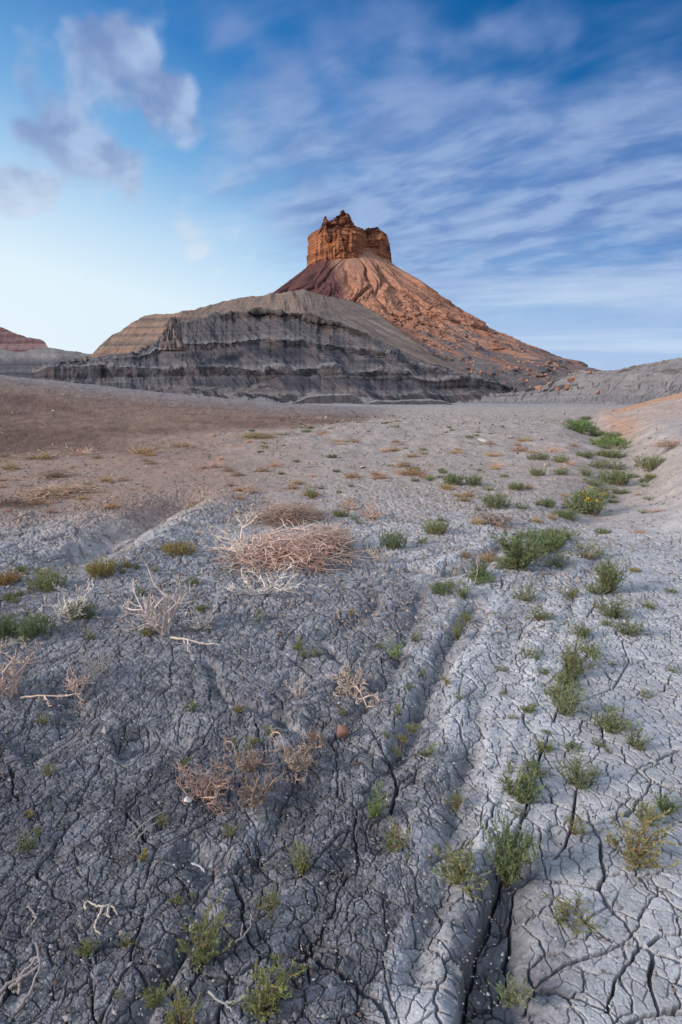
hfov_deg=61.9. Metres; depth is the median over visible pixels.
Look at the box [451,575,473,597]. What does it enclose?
green shrub
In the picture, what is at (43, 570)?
weed
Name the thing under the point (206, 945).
green shrub
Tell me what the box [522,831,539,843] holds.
weed
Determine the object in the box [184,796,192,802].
stone
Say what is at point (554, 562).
green shrub
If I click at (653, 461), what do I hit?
green shrub
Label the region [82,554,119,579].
green shrub
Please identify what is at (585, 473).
green shrub
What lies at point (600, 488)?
green shrub
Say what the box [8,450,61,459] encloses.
dry tuft
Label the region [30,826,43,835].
weed
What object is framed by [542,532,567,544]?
green shrub
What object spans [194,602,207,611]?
weed
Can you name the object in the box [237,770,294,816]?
dead bush
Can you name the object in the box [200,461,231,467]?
dry tuft
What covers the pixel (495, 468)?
dry tuft
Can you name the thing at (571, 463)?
dry tuft
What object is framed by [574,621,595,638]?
green shrub
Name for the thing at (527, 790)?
weed
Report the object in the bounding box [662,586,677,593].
weed
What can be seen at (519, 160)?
sky
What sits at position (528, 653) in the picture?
weed
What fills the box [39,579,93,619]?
dead bush
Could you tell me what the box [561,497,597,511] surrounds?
green shrub
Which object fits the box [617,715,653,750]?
green shrub
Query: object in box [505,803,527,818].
weed
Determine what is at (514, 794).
weed
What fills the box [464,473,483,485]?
green shrub
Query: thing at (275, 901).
weed
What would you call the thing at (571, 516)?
green shrub
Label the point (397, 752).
weed
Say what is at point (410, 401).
hills
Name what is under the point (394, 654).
green shrub
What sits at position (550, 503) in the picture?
green shrub
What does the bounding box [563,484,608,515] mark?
flowering shrub
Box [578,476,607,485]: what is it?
green shrub
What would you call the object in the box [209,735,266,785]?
dead bush
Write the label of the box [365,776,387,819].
green shrub
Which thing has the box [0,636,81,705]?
dead bush
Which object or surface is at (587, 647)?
weed
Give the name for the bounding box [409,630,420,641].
weed
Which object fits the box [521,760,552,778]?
weed
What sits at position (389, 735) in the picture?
weed
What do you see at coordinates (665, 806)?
green shrub
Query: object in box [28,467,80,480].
dry tuft
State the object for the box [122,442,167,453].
dry tuft
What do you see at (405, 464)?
dry tuft
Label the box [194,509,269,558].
dead bush
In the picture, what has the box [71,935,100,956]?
weed
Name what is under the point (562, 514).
green shrub
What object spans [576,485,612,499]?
green shrub
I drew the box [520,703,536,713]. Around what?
weed
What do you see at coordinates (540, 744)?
weed
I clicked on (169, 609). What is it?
dead bush
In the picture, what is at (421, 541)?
weed
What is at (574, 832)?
weed
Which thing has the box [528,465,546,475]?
green shrub
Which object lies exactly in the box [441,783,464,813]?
weed
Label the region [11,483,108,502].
dry tuft
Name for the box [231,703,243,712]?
weed
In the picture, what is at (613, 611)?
green shrub
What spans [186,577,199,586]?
weed
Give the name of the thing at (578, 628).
weed
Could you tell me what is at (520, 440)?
dry tuft
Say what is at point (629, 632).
green shrub
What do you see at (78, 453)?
dry tuft
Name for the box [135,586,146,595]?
weed
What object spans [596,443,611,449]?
green shrub
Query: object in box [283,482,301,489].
dry tuft
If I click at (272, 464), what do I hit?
dry tuft
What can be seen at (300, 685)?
dead bush
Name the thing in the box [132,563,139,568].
weed
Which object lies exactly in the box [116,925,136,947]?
weed
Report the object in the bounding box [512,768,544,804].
green shrub
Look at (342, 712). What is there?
weed
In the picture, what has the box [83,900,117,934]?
dry twig
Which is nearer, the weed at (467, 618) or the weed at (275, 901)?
the weed at (275, 901)
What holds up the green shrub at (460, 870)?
on the ground
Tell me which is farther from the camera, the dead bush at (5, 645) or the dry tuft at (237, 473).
the dry tuft at (237, 473)
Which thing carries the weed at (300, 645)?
on the ground
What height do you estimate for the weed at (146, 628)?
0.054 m
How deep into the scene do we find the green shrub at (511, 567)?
4.38 m
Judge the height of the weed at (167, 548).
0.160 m
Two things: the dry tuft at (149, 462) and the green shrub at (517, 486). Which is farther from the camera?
the dry tuft at (149, 462)
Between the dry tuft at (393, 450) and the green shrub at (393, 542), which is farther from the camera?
the dry tuft at (393, 450)
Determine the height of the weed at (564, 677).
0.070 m
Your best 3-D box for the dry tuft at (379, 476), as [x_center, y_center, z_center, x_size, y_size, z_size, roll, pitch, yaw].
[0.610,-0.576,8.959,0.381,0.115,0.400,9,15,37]
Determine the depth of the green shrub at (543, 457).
11.63 m
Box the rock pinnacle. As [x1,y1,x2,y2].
[158,316,186,351]
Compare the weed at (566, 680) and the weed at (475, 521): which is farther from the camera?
the weed at (475, 521)
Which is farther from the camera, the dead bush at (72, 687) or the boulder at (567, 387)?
the boulder at (567, 387)
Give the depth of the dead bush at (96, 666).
2.77 m
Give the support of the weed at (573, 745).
on the ground
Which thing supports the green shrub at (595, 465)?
on the ground
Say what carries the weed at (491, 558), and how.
on the ground
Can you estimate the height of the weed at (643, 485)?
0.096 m
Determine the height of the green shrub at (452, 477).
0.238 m
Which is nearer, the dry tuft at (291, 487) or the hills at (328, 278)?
the dry tuft at (291, 487)
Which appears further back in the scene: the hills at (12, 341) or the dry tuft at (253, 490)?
the hills at (12, 341)
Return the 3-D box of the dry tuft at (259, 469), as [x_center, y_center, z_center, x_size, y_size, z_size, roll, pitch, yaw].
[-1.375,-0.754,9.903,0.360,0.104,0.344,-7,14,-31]
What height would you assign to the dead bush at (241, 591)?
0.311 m
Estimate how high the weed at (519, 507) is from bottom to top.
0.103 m
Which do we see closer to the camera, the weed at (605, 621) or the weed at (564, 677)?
the weed at (564, 677)
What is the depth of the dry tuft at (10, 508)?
6.49 m
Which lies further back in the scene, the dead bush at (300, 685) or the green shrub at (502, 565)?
the green shrub at (502, 565)
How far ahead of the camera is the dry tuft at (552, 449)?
12.80 m
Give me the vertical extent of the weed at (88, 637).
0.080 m
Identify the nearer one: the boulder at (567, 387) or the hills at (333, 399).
the boulder at (567, 387)
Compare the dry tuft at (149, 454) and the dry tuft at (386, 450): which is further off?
the dry tuft at (386, 450)
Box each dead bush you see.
[0,636,18,648]
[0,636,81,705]
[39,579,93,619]
[62,665,91,709]
[78,645,114,676]
[118,554,219,650]
[174,761,237,815]
[179,602,217,629]
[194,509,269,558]
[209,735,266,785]
[224,563,303,597]
[232,482,260,493]
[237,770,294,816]
[254,724,321,782]
[285,668,306,697]
[301,521,379,553]
[305,726,324,750]
[324,660,384,709]
[341,494,359,511]
[357,496,381,521]
[366,542,399,562]
[470,508,515,530]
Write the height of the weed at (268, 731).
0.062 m
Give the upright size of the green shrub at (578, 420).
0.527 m
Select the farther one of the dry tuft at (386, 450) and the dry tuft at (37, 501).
the dry tuft at (386, 450)
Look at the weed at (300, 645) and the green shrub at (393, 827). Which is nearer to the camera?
the green shrub at (393, 827)
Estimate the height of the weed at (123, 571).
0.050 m
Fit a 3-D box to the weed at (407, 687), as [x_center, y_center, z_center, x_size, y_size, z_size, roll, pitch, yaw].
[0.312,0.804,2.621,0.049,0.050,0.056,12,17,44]
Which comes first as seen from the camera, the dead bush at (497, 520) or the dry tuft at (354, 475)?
the dead bush at (497, 520)
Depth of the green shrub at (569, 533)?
5.45 m
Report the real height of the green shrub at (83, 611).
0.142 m
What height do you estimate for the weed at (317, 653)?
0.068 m
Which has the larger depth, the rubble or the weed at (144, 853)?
the rubble
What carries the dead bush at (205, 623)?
on the ground
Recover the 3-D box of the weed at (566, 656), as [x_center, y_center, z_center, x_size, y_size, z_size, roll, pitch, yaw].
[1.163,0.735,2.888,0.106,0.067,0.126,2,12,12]
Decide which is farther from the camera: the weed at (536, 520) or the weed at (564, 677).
the weed at (536, 520)
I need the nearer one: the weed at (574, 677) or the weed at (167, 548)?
the weed at (574, 677)
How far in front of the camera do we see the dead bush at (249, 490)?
7.72 m
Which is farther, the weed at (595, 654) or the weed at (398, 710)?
the weed at (595, 654)
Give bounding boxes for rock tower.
[306,210,391,266]
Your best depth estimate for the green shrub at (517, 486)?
7.97 m
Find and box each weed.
[0,590,15,601]
[10,595,20,602]
[12,830,41,853]
[16,590,24,596]
[23,807,33,817]
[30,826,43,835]
[33,565,52,574]
[35,706,51,723]
[43,757,58,775]
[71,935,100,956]
[82,628,96,639]
[84,609,95,617]
[109,984,125,999]
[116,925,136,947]
[117,558,136,567]
[117,569,127,573]
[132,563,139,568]
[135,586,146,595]
[136,845,149,861]
[136,978,172,1008]
[140,627,152,634]
[154,812,172,825]
[157,535,196,557]
[161,978,203,1023]
[167,891,183,905]
[179,756,191,765]
[181,700,199,711]
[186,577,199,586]
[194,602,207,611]
[221,821,236,836]
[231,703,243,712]
[244,735,261,745]
[252,876,280,918]
[261,725,280,736]
[293,635,303,649]
[294,962,308,977]
[298,645,309,657]
[301,483,318,498]
[310,645,324,655]
[325,454,337,457]
[332,510,349,517]
[338,707,347,715]
[374,640,384,648]
[381,730,391,737]
[392,703,401,714]
[392,745,402,756]
[395,733,407,744]
[404,682,413,690]
[404,722,421,733]
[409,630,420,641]
[417,537,427,542]
[417,741,439,756]
[440,675,450,685]
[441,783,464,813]
[451,615,464,639]
[453,690,466,699]
[456,494,474,501]
[457,548,476,557]
[459,610,474,622]
[460,489,478,496]
[464,515,487,524]
[477,548,503,561]
[487,971,536,1011]
[496,665,507,671]
[496,754,528,795]
[498,687,507,697]
[505,784,524,801]
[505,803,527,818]
[511,781,539,800]
[512,769,544,788]
[515,501,529,508]
[516,840,534,866]
[518,640,544,658]
[519,763,541,777]
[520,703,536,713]
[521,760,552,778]
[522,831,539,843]
[523,754,543,766]
[530,515,544,522]
[534,734,554,753]
[536,664,549,674]
[540,676,574,700]
[540,728,550,734]
[540,886,605,937]
[542,690,575,708]
[543,513,558,519]
[546,682,567,700]
[551,667,580,688]
[551,671,577,687]
[552,584,582,599]
[555,652,586,668]
[555,667,570,675]
[560,649,576,662]
[561,740,584,752]
[562,621,598,635]
[565,669,581,681]
[565,804,589,834]
[574,635,600,653]
[582,582,609,594]
[589,651,603,659]
[591,737,606,746]
[599,618,613,625]
[626,528,647,533]
[629,567,641,572]
[636,481,651,486]
[638,600,657,608]
[639,478,650,482]
[639,682,658,698]
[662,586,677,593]
[666,663,680,672]
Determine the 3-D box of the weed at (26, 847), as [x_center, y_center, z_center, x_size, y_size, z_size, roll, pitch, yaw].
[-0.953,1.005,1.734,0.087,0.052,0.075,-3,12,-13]
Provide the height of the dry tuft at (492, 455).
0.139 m
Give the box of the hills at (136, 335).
[78,289,511,385]
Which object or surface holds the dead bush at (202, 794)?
on the ground
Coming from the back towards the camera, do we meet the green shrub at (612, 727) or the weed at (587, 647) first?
the weed at (587, 647)
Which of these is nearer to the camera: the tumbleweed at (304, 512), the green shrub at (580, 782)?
the green shrub at (580, 782)
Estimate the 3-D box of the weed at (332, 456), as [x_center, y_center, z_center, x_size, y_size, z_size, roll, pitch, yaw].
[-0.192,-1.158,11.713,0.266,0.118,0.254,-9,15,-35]
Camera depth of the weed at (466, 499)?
7.17 m
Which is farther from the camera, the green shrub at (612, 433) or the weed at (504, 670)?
the green shrub at (612, 433)
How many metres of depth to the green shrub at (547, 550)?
4.84 m
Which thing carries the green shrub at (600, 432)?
on the ground
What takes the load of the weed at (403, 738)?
on the ground
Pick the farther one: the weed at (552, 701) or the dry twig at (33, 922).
the weed at (552, 701)
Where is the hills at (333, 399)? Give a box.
[292,394,366,403]
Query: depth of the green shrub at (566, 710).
2.41 m
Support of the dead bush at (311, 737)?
on the ground
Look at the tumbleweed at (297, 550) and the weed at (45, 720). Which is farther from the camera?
the tumbleweed at (297, 550)
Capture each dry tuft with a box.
[0,506,17,511]
[1,460,22,469]
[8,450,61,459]
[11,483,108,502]
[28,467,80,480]
[28,499,48,504]
[37,499,57,504]
[40,507,56,512]
[58,445,98,455]
[96,476,110,481]
[100,502,121,508]
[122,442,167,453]
[141,451,157,455]
[143,460,158,464]
[169,441,196,447]
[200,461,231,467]
[220,465,233,471]
[228,469,243,476]
[236,430,273,439]
[240,483,255,489]
[241,486,259,492]
[254,465,273,471]
[265,461,284,467]
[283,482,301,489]
[291,477,310,484]
[342,471,364,478]
[368,472,389,479]
[377,446,395,452]
[382,446,401,451]
[386,465,438,475]
[393,460,412,467]
[401,451,424,457]
[438,483,457,489]
[480,451,503,456]
[484,462,509,466]
[487,465,502,469]
[511,437,533,441]
[511,445,527,451]
[538,443,569,452]
[561,459,580,464]
[641,438,679,447]
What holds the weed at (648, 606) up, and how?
on the ground
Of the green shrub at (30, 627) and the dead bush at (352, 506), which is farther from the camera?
the dead bush at (352, 506)
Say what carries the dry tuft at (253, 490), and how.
on the ground
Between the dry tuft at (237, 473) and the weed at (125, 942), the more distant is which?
the dry tuft at (237, 473)
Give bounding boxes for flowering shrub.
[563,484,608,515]
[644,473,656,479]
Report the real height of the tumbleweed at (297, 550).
0.318 m
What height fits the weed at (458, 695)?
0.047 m
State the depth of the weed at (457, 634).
3.17 m
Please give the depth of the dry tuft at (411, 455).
11.92 m
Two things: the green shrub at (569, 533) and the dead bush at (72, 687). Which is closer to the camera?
the dead bush at (72, 687)
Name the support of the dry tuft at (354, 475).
on the ground
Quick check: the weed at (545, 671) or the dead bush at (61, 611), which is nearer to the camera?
the weed at (545, 671)
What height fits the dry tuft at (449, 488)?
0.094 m
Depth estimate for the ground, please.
2.37 m
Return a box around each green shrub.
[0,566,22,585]
[0,606,15,639]
[4,608,56,643]
[21,566,67,592]
[62,597,95,619]
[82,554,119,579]
[175,887,232,972]
[229,953,303,1023]
[284,838,312,876]
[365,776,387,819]
[377,527,407,549]
[381,812,413,862]
[383,633,402,659]
[422,517,450,534]
[427,579,452,595]
[429,837,490,900]
[437,575,462,587]
[441,471,464,484]
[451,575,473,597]
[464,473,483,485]
[466,570,495,584]
[467,558,488,575]
[479,489,511,509]
[481,806,542,888]
[488,526,554,568]
[494,555,516,562]
[494,559,518,568]
[502,560,529,569]
[507,481,524,490]
[511,527,544,537]
[511,578,539,602]
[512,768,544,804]
[521,545,542,558]
[523,528,566,551]
[525,603,554,621]
[526,452,551,459]
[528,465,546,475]
[529,546,551,554]
[535,526,570,540]
[541,496,556,508]
[541,549,574,566]
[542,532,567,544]
[552,454,569,462]
[552,506,589,519]
[552,509,574,518]
[552,680,593,716]
[553,468,569,474]
[553,740,603,790]
[554,528,582,538]
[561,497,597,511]
[562,418,597,433]
[562,623,602,674]
[563,535,613,558]
[565,417,591,424]
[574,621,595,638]
[576,450,598,458]
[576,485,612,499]
[578,464,595,476]
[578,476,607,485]
[580,700,640,733]
[586,461,608,467]
[588,430,604,435]
[588,435,633,446]
[589,592,637,618]
[592,446,627,457]
[592,553,633,593]
[594,485,613,491]
[594,527,612,534]
[595,465,637,486]
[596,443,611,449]
[598,458,633,469]
[603,430,621,438]
[605,802,679,872]
[609,612,646,636]
[611,487,631,493]
[612,442,630,449]
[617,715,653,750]
[629,798,669,826]
[631,452,673,472]
[648,789,681,815]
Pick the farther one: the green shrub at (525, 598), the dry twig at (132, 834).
the green shrub at (525, 598)
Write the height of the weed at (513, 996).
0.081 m
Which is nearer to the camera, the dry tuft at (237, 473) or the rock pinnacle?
the dry tuft at (237, 473)
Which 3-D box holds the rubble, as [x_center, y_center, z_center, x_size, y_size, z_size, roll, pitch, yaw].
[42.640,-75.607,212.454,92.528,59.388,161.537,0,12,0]
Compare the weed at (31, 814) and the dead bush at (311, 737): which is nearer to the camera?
the weed at (31, 814)
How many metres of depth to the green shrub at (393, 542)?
4.99 m
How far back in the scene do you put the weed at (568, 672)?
2.76 m
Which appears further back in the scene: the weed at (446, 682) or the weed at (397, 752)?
the weed at (446, 682)
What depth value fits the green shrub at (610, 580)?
3.84 m
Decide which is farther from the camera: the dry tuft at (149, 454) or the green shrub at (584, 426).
the green shrub at (584, 426)
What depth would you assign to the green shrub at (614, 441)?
16.11 m
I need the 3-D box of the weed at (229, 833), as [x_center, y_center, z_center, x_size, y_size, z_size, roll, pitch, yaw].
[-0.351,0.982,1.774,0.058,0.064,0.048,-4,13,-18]
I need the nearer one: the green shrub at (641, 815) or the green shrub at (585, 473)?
the green shrub at (641, 815)
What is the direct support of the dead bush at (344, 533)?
on the ground
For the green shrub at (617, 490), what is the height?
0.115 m
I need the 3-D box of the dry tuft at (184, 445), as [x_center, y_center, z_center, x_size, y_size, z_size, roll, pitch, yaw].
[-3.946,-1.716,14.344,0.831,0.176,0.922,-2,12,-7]
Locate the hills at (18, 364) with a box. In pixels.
[0,347,91,378]
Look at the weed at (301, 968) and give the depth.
1.35 m
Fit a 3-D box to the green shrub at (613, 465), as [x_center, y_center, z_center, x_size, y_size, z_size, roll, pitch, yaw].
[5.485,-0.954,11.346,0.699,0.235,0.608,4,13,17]
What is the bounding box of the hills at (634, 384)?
[495,358,681,404]
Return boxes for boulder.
[564,384,569,390]
[567,376,574,382]
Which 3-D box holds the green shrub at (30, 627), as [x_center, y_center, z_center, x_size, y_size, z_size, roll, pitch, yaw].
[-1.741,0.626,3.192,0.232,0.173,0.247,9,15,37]
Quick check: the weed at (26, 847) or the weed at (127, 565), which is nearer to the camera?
the weed at (26, 847)
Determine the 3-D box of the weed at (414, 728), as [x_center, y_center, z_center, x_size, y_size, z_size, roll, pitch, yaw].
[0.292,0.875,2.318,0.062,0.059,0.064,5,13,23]
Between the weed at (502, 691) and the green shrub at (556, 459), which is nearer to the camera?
the weed at (502, 691)
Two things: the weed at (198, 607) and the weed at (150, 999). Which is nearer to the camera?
the weed at (150, 999)
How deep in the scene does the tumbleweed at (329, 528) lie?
4.93 m
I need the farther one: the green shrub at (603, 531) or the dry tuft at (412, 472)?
the dry tuft at (412, 472)
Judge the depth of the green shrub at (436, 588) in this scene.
3.89 m
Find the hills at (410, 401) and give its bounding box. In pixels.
[363,399,453,404]
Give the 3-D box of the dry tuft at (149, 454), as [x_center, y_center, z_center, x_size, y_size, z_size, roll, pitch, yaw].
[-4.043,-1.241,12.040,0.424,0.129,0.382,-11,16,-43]
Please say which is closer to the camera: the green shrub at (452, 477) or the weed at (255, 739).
the weed at (255, 739)
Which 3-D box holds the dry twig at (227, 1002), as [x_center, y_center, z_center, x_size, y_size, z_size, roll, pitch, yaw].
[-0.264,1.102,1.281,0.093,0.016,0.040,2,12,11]
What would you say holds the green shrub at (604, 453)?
on the ground
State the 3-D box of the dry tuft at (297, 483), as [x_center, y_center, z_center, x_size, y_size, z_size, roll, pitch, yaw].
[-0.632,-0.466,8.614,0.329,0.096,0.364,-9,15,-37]
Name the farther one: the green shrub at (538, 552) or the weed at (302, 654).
the green shrub at (538, 552)
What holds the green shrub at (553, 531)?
on the ground
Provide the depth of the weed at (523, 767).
2.04 m
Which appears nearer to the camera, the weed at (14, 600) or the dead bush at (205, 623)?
the dead bush at (205, 623)
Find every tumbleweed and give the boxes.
[201,519,377,579]
[233,499,339,529]
[284,517,371,559]
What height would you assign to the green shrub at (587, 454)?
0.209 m
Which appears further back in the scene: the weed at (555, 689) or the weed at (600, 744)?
the weed at (555, 689)
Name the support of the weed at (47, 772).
on the ground
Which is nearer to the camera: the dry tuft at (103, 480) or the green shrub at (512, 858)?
the green shrub at (512, 858)
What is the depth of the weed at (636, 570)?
4.35 m
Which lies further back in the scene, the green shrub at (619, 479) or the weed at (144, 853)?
the green shrub at (619, 479)
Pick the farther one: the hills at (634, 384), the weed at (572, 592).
the hills at (634, 384)
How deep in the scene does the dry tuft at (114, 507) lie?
6.62 m
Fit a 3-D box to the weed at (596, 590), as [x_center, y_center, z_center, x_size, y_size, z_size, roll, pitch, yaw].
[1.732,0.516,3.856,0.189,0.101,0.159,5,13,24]
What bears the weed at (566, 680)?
on the ground
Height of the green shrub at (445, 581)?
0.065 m
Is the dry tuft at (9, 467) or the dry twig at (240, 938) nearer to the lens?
the dry twig at (240, 938)
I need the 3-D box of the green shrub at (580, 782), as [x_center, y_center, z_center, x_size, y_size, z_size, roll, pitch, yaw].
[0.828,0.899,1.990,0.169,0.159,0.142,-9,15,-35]
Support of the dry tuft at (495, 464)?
on the ground
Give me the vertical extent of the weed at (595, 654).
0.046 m
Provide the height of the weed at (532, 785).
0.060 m
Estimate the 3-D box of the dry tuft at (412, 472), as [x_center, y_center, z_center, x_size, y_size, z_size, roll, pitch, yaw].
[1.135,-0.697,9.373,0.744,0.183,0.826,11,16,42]
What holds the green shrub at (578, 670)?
on the ground
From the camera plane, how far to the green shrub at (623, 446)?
14.88 m
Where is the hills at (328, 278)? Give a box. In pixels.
[155,248,602,399]
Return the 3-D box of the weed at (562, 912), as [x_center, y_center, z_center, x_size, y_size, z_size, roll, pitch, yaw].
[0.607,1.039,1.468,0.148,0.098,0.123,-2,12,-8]
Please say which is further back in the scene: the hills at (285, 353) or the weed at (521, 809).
the hills at (285, 353)
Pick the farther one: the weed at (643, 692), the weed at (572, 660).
the weed at (572, 660)
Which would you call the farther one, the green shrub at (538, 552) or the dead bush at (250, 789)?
the green shrub at (538, 552)
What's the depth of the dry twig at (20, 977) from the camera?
1.33 m
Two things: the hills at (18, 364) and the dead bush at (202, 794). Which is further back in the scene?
the hills at (18, 364)
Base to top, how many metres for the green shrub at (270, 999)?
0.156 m
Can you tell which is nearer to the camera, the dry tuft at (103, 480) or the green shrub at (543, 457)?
the dry tuft at (103, 480)
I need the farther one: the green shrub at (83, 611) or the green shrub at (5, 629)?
the green shrub at (83, 611)
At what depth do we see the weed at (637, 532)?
5.70 m
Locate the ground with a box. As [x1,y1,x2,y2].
[0,375,681,1023]
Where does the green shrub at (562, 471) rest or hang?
on the ground
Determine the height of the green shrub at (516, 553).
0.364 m
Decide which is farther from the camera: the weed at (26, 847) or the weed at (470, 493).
the weed at (470, 493)
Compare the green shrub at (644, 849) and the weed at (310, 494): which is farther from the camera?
the weed at (310, 494)
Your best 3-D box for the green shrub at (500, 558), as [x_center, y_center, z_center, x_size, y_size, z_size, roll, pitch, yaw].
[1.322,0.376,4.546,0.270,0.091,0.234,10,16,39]
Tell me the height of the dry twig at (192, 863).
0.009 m
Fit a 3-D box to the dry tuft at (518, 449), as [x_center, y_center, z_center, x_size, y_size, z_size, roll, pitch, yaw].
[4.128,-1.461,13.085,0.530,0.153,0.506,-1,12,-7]
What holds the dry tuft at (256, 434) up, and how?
on the ground
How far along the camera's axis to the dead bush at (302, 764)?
2.08 m
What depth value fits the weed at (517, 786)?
1.93 m
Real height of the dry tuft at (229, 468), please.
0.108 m
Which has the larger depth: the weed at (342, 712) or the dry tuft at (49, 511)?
the dry tuft at (49, 511)
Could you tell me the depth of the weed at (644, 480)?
9.34 m
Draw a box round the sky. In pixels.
[0,0,681,370]
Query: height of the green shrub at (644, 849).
0.178 m
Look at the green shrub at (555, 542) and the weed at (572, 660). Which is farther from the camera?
the green shrub at (555, 542)
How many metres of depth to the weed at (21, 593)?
3.85 m
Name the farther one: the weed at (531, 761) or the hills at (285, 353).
the hills at (285, 353)
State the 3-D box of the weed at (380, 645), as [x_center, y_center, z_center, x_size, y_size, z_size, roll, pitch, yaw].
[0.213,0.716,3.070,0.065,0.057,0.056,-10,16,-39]
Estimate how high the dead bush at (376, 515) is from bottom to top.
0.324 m
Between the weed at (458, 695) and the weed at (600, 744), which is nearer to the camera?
the weed at (600, 744)
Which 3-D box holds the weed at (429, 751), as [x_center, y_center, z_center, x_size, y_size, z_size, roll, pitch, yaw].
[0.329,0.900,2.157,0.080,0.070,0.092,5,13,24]
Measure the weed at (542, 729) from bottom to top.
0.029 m
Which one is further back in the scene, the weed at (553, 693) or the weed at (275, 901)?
the weed at (553, 693)
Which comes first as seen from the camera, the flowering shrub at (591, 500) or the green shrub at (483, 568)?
the green shrub at (483, 568)
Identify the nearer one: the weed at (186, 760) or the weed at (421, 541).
the weed at (186, 760)
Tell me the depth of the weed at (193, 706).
2.46 m
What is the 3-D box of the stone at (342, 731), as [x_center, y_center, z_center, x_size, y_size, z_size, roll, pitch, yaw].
[0.007,0.878,2.270,0.050,0.054,0.035,3,12,12]
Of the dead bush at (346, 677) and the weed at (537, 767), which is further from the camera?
the dead bush at (346, 677)
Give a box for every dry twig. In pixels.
[0,942,41,1009]
[24,906,37,934]
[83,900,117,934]
[128,810,167,843]
[191,862,204,872]
[208,990,245,1011]
[235,914,251,942]
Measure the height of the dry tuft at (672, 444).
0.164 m
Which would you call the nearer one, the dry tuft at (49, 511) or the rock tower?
the dry tuft at (49, 511)
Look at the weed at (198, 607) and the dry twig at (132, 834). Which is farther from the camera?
the weed at (198, 607)
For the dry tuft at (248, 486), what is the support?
on the ground
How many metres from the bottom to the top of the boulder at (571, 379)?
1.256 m
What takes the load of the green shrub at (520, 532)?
on the ground
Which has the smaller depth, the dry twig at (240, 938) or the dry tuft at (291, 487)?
the dry twig at (240, 938)
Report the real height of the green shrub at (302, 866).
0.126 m
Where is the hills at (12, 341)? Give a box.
[0,327,47,351]
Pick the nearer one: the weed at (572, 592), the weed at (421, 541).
the weed at (572, 592)
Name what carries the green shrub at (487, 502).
on the ground
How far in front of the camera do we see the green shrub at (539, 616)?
3.39 m
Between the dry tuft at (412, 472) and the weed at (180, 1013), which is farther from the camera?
the dry tuft at (412, 472)
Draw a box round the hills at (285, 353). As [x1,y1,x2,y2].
[32,307,521,403]
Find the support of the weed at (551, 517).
on the ground
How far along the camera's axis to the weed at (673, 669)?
2.80 m
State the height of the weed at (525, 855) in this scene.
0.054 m
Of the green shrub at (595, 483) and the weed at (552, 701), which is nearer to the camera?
the weed at (552, 701)
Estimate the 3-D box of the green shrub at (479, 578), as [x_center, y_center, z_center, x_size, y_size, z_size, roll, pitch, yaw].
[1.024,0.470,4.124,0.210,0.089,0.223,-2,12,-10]
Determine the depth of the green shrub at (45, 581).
3.96 m
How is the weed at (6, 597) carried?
on the ground
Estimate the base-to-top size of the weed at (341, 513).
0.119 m
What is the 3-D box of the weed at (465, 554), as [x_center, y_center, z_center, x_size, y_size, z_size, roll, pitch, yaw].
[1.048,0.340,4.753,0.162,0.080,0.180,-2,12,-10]
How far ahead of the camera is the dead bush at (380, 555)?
4.61 m
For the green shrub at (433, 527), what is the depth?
5.53 m
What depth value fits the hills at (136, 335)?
232.16 m
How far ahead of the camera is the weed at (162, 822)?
1.82 m
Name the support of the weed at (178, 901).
on the ground
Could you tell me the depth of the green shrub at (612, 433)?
19.18 m
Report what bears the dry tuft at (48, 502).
on the ground
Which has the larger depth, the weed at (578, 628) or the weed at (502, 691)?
the weed at (578, 628)
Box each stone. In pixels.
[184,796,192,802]
[336,725,348,737]
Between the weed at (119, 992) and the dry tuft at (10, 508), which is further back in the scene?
the dry tuft at (10, 508)
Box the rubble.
[336,274,576,388]
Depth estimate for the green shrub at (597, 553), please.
4.69 m
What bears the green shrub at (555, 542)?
on the ground
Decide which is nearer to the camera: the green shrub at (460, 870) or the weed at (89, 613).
the green shrub at (460, 870)
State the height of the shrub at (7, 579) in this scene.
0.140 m

